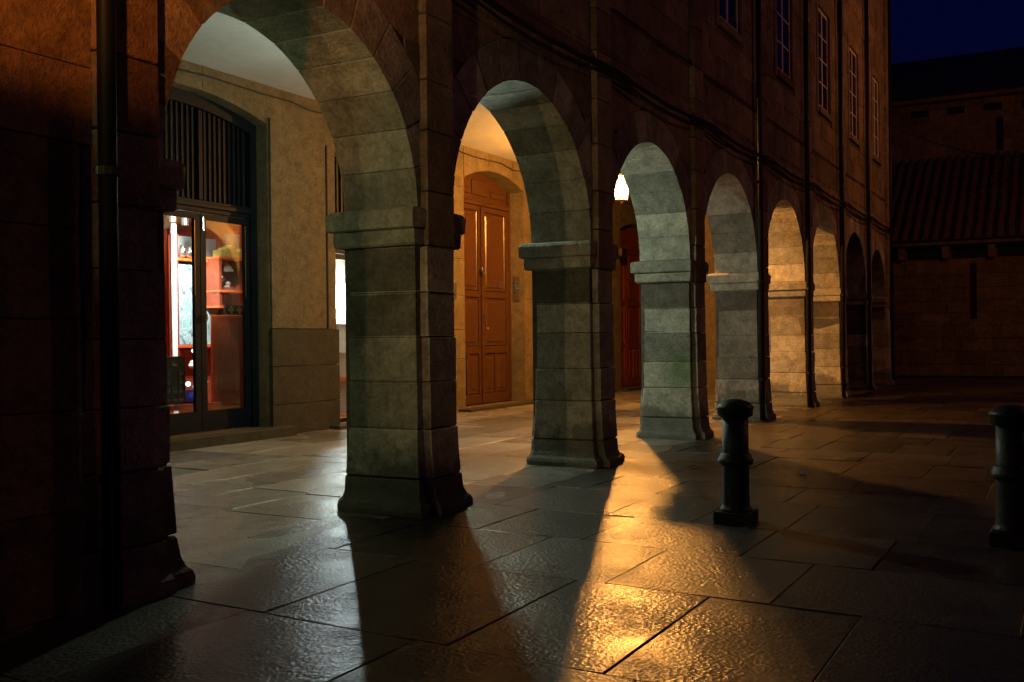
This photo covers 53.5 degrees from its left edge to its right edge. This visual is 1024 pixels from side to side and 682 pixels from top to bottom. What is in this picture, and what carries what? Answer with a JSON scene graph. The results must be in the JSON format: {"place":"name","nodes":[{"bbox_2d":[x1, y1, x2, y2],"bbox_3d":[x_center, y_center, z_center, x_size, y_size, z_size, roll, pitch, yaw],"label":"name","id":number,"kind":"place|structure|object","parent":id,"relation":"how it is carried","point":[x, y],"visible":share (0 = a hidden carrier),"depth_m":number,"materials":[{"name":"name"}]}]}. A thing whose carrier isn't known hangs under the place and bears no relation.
{"place":"outdoors","nodes":[
{"label":"outdoors","id":0,"kind":"place"},
{"bbox_2d":[178,245,186,257],"bbox_3d":[-4.762,-1.293,14.656,0.140,0.172,0.140,-1,0,29],"label":"pot","id":1,"kind":"object","parent":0,"point":[182,251],"visible":1,"depth_m":14.61,"materials":[{"name":"white ceramic"}]},
{"bbox_2d":[185,247,191,257],"bbox_3d":[-4.699,-1.286,14.770,0.150,0.155,0.150,-1,0,29],"label":"pot","id":2,"kind":"object","parent":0,"point":[189,252],"visible":0.81,"depth_m":14.72,"materials":[{"name":"white ceramic"}]},
{"bbox_2d":[222,275,232,290],"bbox_3d":[-4.278,-0.866,15.112,0.111,0.231,0.280,-1,0,29],"label":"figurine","id":3,"kind":"object","parent":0,"point":[227,285],"visible":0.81,"depth_m":15.11,"materials":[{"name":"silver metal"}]},
{"bbox_2d":[0,378,1023,681],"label":"plaza pavement","id":4,"kind":"structure","parent":0,"point":[862,550],"depth_m":5.73,"materials":[{"name":"stone"}]},
{"bbox_2d":[0,0,894,632],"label":"arcade building","id":5,"kind":"structure","parent":4,"relation":"on","point":[428,214],"depth_m":10.30,"materials":[{"name":"stone"}]},
{"bbox_2d":[164,230,168,356],"bbox_3d":[-5.577,-0.234,14.767,0.030,2.880,1.450,-1,0,29],"label":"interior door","id":6,"kind":"structure","parent":5,"relation":"in","point":[165,231],"depth_m":15.37,"materials":[{"name":"red paint"}]},
{"bbox_2d":[168,216,175,221],"bbox_3d":[-4.576,-1.792,13.658,0.105,0.380,0.110,-1,0,29],"label":"track spotlight","id":7,"kind":"object","parent":5,"relation":"hanging from","point":[171,218],"visible":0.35,"depth_m":13.62,"materials":[{"name":"white metal"}]},
{"bbox_2d":[171,223,178,412],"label":"display column","id":8,"kind":"structure","parent":5,"relation":"on","point":[174,290],"depth_m":14.46,"materials":[{"name":"white"}]},
{"bbox_2d":[166,356,185,404],"bbox_3d":[-4.384,0.508,13.008,0.020,0.620,0.515,-1,0,29],"label":"menu board","id":9,"kind":"object","parent":5,"relation":"attached to","point":[176,380],"visible":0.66,"depth_m":13.09,"materials":[{"name":"black"}]},
{"bbox_2d":[181,217,188,225],"bbox_3d":[-4.528,-1.793,14.054,0.105,0.380,0.110,-1,0,29],"label":"track spotlight","id":10,"kind":"object","parent":5,"relation":"hanging from","point":[184,221],"visible":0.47,"depth_m":14.01,"materials":[{"name":"white metal"}]},
{"bbox_2d":[168,402,220,411],"bbox_3d":[-4.539,0.883,13.659,0.608,0.070,1.100,-1,0,29],"label":"display shelf","id":11,"kind":"object","parent":5,"relation":"in","point":[187,406],"visible":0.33,"depth_m":13.49,"materials":[{"name":"orange paint"}]},
{"bbox_2d":[185,390,192,402],"bbox_3d":[-4.360,0.753,13.799,0.234,0.175,0.240,-1,0,29],"label":"glass bowl","id":12,"kind":"object","parent":11,"relation":"on","point":[189,395],"visible":0.45,"depth_m":13.70,"materials":[{"name":"blue glass"}]},
{"bbox_2d":[169,234,225,413],"bbox_3d":[-4.611,-0.170,14.967,0.206,2.730,0.945,-1,0,29],"label":"display cabinet","id":13,"kind":"object","parent":5,"relation":"on","point":[211,246],"visible":0.31,"depth_m":14.87,"materials":[{"name":"red"}]},
{"bbox_2d":[179,264,217,344],"bbox_3d":[-4.607,-0.527,14.902,0.028,1.155,0.770,-1,0,29],"label":"glass art panel","id":14,"kind":"object","parent":13,"relation":"on","point":[185,309],"visible":0.37,"depth_m":14.69,"materials":[{"name":"white glass"}]},
{"bbox_2d":[206,256,241,308],"bbox_3d":[-4.275,-0.864,15.202,0.317,0.750,0.600,-1,0,29],"label":"shelf","id":15,"kind":"object","parent":13,"relation":"attached to","point":[214,282],"depth_m":14.99,"materials":[{"name":"orange paint"}]},
{"bbox_2d":[213,245,241,257],"bbox_3d":[-4.236,-1.335,15.205,0.170,0.188,0.490,-1,0,29],"label":"boxes row","id":16,"kind":"object","parent":15,"relation":"on","point":[231,251],"visible":0.69,"depth_m":15.10,"materials":[{"name":"yellow cardboard"}]},
{"bbox_2d":[222,261,233,272],"bbox_3d":[-4.261,-1.109,15.146,0.163,0.160,0.163,-1,0,-39],"label":"silver cone","id":17,"kind":"object","parent":15,"relation":"on","point":[226,266],"visible":0.9,"depth_m":15.10,"materials":[{"name":"white"}]},
{"bbox_2d":[175,217,241,248],"bbox_3d":[-4.288,-0.421,15.995,2.770,3.220,0.050,-1,0,29],"label":"partition panel","id":18,"kind":"object","parent":5,"relation":"on","point":[216,230],"visible":0.07,"depth_m":16.21,"materials":[{"name":"orange paint"}]},
{"bbox_2d":[210,315,242,409],"bbox_3d":[-3.986,0.395,14.647,0.028,1.530,0.930,-1,0,29],"label":"window back panel","id":19,"kind":"structure","parent":5,"relation":"on","point":[227,361],"depth_m":14.48,"materials":[{"name":"red wood"}]},
{"bbox_2d":[223,234,239,248],"bbox_3d":[-4.310,-1.474,15.610,0.020,0.330,0.330,-1,0,29],"label":"box","id":20,"kind":"object","parent":5,"relation":"attached to","point":[231,239],"visible":0.47,"depth_m":15.61,"materials":[{"name":"orange cardboard"}]},
{"bbox_2d":[224,304,241,314],"bbox_3d":[-3.941,-0.448,14.598,0.052,0.145,0.500,-1,0,29],"label":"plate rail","id":21,"kind":"object","parent":5,"relation":"attached to","point":[229,309],"visible":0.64,"depth_m":14.48,"materials":[{"name":"black"}]},
{"bbox_2d":[463,173,511,405],"bbox_3d":[-0.578,-1.004,19.544,0.188,4.430,2.280,-1,0,29],"label":"wooden door","id":22,"kind":"structure","parent":5,"relation":"in","point":[487,239],"depth_m":19.75,"materials":[{"name":"brown wood"}]},
{"bbox_2d":[615,172,628,203],"bbox_3d":[1.876,-2.960,17.450,0.265,1.220,0.306,-1,0,29],"label":"hanging lantern","id":23,"kind":"object","parent":5,"relation":"hanging from","point":[621,192],"visible":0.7,"depth_m":17.36,"materials":[{"name":"white glass"}]},
{"bbox_2d":[620,226,641,386],"bbox_3d":[2.890,-0.891,25.878,0.123,4.100,2.240,-1,0,29],"label":"wooden door","id":24,"kind":"structure","parent":5,"relation":"in","point":[631,367],"depth_m":26.12,"materials":[{"name":"red wood"}]},
{"bbox_2d":[715,0,743,46],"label":"window","id":25,"kind":"structure","parent":5,"relation":"in","point":[726,11],"depth_m":14.59,"materials":[{"name":"wood"}]},
{"bbox_2d":[774,0,794,90],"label":"window","id":26,"kind":"structure","parent":5,"relation":"in","point":[781,8],"depth_m":17.34,"materials":[{"name":"wood"}]},
{"bbox_2d":[816,0,831,122],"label":"window","id":27,"kind":"structure","parent":5,"relation":"in","point":[821,20],"depth_m":20.06,"materials":[{"name":"wood"}]},
{"bbox_2d":[847,35,859,147],"bbox_3d":[7.528,-5.533,22.674,0.284,2.240,1.350,-1,0,29],"label":"window","id":28,"kind":"structure","parent":5,"relation":"in","point":[853,94],"depth_m":22.78,"materials":[{"name":"wood"}]},
{"bbox_2d":[871,66,881,165],"bbox_3d":[8.943,-5.554,25.234,0.284,2.240,1.350,-1,0,29],"label":"window","id":29,"kind":"structure","parent":5,"relation":"in","point":[876,155],"depth_m":25.37,"materials":[{"name":"wood"}]},
{"bbox_2d":[713,399,757,525],"bbox_3d":[1.567,0.840,7.117,0.260,0.869,0.260,-1,0,29],"label":"bollard","id":30,"kind":"object","parent":4,"relation":"on","point":[735,459],"visible":1,"depth_m":7.03,"materials":[{"name":"metal"}]},
{"bbox_2d":[988,404,1023,548],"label":"bollard","id":31,"kind":"object","parent":4,"relation":"on","point":[1007,475],"visible":1,"depth_m":6.19,"materials":[{"name":"metal"}]},
{"bbox_2d":[308,376,1023,431],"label":"ground","id":32,"kind":"structure","parent":0,"point":[974,377],"depth_m":31.14,"materials":[{"name":"grey stone"}]},
{"bbox_2d":[889,47,1023,376],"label":"church building","id":33,"kind":"structure","parent":32,"relation":"on","point":[958,250],"depth_m":32.09,"materials":[{"name":"stone"}]},
{"bbox_2d":[970,263,976,318],"bbox_3d":[14.118,-1.523,31.067,0.180,1.700,0.003,-1,0,29],"label":"slit window","id":34,"kind":"structure","parent":33,"relation":"in","point":[973,285],"depth_m":31.06,"materials":[{"name":"black"}]},
{"bbox_2d":[996,117,1002,149],"bbox_3d":[16.474,-7.007,34.283,0.200,1.100,0.008,-1,0,29],"label":"slit window","id":35,"kind":"structure","parent":33,"relation":"in","point":[999,120],"depth_m":34.28,"materials":[{"name":"black"}]},
{"bbox_2d":[891,0,1023,63],"label":"sky","id":36,"kind":"structure","parent":0,"point":[920,29],"materials":[{"name":"blue"}]}
]}

